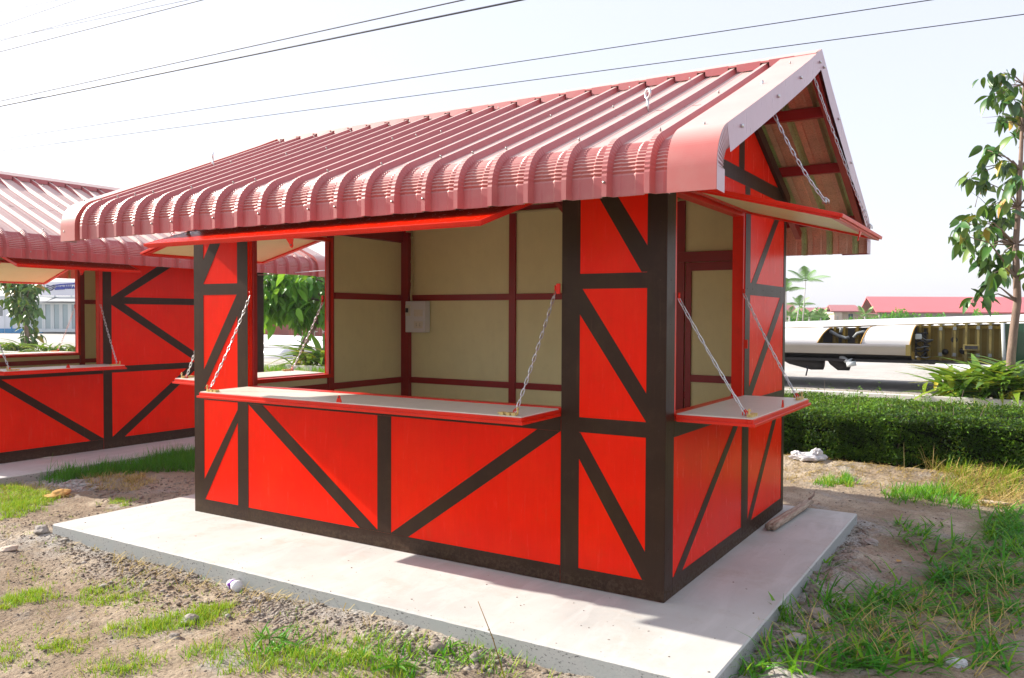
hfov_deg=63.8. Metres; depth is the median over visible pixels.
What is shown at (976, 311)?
shrub
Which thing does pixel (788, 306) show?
house
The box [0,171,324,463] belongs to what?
market kiosk
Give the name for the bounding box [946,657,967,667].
drink carton
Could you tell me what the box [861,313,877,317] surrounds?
house
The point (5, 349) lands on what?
bed plant
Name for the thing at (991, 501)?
board scrap
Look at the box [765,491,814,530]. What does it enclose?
wood stick
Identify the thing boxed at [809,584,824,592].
mortar chunk
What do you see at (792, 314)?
palm tree
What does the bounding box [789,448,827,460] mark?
plastic bag
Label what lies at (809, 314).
palm tree
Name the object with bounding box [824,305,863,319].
house
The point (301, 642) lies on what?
weed
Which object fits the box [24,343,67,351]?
bed plant
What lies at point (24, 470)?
concrete slab
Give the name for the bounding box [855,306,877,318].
palm tree
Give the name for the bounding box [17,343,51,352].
bed plant
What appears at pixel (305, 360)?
strap leaved plant
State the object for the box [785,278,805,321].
palm tree
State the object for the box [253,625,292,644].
weed
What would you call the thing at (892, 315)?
shrub
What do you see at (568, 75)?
power cable
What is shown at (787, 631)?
weed
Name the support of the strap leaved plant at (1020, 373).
on the ground at (890, 377)
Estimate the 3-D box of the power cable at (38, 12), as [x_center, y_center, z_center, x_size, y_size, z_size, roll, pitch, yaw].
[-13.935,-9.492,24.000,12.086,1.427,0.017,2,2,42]
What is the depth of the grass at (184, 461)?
4.52 m
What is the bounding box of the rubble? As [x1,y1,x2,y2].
[0,474,1023,677]
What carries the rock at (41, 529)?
on the ground at (890, 377)
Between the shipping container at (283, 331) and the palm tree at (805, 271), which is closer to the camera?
the shipping container at (283, 331)
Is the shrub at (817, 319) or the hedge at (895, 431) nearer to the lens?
the hedge at (895, 431)
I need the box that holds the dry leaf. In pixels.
[928,654,937,657]
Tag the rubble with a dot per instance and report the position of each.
(81, 483)
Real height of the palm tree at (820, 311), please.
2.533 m
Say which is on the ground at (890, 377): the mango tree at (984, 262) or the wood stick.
the mango tree at (984, 262)
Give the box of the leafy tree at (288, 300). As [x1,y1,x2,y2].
[264,273,324,364]
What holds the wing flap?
on the ground at (890, 377)
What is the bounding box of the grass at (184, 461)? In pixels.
[0,351,1023,677]
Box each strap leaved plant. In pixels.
[264,333,324,365]
[266,345,323,368]
[895,361,1023,402]
[911,353,1023,403]
[915,360,1023,399]
[942,353,1023,399]
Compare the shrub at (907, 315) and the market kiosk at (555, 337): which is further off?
the shrub at (907, 315)
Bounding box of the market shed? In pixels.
[861,296,1023,318]
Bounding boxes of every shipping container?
[264,324,288,334]
[289,318,324,335]
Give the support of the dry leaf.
on the ground at (890, 377)
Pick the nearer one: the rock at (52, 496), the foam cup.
the foam cup
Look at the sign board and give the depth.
61.37 m
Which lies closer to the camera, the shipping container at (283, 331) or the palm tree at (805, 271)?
the shipping container at (283, 331)
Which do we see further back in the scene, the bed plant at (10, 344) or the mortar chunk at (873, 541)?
the bed plant at (10, 344)
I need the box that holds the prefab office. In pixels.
[0,296,74,332]
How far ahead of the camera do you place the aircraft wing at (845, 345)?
15.33 m
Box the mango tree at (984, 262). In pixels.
[948,68,1023,399]
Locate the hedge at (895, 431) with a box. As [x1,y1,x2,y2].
[784,379,1023,477]
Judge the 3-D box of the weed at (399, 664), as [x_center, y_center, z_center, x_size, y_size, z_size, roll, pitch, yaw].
[-0.550,1.497,3.755,0.209,0.082,0.220,-1,2,-30]
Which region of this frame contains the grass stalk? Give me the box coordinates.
[478,601,504,677]
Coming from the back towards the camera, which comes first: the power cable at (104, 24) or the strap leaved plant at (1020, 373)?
the power cable at (104, 24)
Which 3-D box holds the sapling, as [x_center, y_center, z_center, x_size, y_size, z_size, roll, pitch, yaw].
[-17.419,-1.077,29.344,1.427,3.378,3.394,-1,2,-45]
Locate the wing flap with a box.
[936,364,1020,369]
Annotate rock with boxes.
[0,545,18,551]
[33,525,49,533]
[42,494,57,498]
[51,489,70,497]
[98,583,108,588]
[169,632,180,639]
[181,613,198,625]
[428,642,444,653]
[469,652,482,662]
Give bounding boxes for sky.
[0,0,1023,307]
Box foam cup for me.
[226,579,242,591]
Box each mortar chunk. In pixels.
[785,632,805,645]
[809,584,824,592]
[809,607,830,623]
[864,538,878,545]
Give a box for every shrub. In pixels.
[787,306,808,321]
[802,307,825,320]
[855,313,885,319]
[878,307,901,318]
[899,308,920,317]
[924,312,946,316]
[971,308,986,315]
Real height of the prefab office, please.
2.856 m
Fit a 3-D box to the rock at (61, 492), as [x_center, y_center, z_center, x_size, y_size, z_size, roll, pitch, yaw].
[-4.062,1.396,7.393,0.180,0.095,0.152,-1,2,-34]
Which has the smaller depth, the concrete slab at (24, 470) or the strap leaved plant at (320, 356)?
the concrete slab at (24, 470)
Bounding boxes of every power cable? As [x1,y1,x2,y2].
[0,0,74,25]
[0,0,153,40]
[0,0,186,39]
[0,0,201,51]
[0,0,523,106]
[1,0,463,100]
[2,14,1023,150]
[3,0,930,138]
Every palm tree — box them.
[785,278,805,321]
[787,295,813,320]
[787,306,809,321]
[788,266,830,320]
[796,308,827,320]
[804,308,833,320]
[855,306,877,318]
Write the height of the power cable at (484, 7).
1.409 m
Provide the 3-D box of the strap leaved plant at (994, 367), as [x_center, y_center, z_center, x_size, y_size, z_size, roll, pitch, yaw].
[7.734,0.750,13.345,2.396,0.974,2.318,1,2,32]
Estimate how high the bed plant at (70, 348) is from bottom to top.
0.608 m
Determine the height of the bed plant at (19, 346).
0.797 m
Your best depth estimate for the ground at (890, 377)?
4.90 m
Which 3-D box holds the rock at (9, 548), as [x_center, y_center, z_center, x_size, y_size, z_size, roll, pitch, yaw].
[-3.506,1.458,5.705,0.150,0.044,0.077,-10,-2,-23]
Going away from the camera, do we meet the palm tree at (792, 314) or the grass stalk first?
the grass stalk
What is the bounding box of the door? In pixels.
[684,261,731,407]
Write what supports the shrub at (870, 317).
on the ground at (890, 377)
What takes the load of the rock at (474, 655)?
on the ground at (890, 377)
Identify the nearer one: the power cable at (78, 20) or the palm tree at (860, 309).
the power cable at (78, 20)
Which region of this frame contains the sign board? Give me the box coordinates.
[39,282,74,296]
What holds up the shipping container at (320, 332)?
on the ground at (890, 377)
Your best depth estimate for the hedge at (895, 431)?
8.76 m
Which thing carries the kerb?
on the ground at (890, 377)
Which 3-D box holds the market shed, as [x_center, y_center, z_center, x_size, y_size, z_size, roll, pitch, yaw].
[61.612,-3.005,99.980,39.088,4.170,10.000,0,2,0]
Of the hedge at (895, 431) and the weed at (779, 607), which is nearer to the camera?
the weed at (779, 607)
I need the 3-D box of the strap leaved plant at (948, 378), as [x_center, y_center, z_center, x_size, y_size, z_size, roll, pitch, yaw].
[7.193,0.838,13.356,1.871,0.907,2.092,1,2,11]
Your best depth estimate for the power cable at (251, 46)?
17.11 m
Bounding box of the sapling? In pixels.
[0,283,50,351]
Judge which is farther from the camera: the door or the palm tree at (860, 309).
the palm tree at (860, 309)
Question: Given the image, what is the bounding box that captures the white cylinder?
[264,348,292,358]
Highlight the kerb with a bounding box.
[0,351,1023,407]
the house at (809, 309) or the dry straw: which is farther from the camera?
the house at (809, 309)
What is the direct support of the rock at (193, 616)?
on the ground at (890, 377)
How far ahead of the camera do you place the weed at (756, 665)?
3.77 m
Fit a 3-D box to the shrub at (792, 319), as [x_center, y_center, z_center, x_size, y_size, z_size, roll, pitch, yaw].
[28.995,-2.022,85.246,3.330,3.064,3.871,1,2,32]
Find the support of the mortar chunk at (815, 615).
on the ground at (890, 377)
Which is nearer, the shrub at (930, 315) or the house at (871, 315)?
the shrub at (930, 315)
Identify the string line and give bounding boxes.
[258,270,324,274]
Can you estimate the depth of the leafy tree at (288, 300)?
21.61 m
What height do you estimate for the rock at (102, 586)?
0.032 m
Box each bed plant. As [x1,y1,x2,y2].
[0,338,35,351]
[0,342,40,351]
[1,342,29,351]
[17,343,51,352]
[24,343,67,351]
[46,344,74,351]
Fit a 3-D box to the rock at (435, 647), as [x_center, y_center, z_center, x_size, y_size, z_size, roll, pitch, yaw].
[-0.364,1.494,3.969,0.091,0.060,0.075,11,-9,-27]
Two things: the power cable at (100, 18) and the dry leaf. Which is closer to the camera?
the dry leaf
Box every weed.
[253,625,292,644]
[280,636,312,654]
[371,653,421,672]
[445,639,464,659]
[739,656,775,677]
[767,591,794,612]
[777,627,810,637]
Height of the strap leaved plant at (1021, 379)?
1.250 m
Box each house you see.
[787,304,797,321]
[800,308,824,320]
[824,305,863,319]
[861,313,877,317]
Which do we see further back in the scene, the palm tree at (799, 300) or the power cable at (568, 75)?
the palm tree at (799, 300)
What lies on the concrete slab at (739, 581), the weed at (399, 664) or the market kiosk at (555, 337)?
the market kiosk at (555, 337)
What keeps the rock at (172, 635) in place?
on the ground at (890, 377)
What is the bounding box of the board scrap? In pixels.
[978,500,1007,503]
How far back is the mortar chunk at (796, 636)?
4.00 m
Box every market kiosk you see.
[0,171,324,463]
[61,49,881,602]
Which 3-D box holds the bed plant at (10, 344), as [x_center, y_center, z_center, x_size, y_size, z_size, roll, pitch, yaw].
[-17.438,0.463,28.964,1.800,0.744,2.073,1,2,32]
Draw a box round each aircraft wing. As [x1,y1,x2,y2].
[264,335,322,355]
[785,314,1023,375]
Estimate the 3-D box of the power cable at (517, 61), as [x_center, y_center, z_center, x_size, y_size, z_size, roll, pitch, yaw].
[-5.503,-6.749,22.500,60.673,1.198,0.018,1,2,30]
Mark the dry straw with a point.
(1016, 496)
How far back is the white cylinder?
26.23 m
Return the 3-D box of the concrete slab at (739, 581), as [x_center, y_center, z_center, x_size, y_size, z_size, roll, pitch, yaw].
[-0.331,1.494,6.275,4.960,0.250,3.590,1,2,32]
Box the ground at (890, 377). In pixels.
[0,333,1023,677]
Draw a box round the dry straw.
[0,447,1023,677]
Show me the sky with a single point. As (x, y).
(912, 123)
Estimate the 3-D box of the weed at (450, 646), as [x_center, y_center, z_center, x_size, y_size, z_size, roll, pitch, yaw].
[-0.273,1.494,3.976,0.144,0.062,0.186,0,2,-17]
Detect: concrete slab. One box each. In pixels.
[0,436,194,485]
[53,494,856,677]
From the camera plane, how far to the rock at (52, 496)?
7.29 m

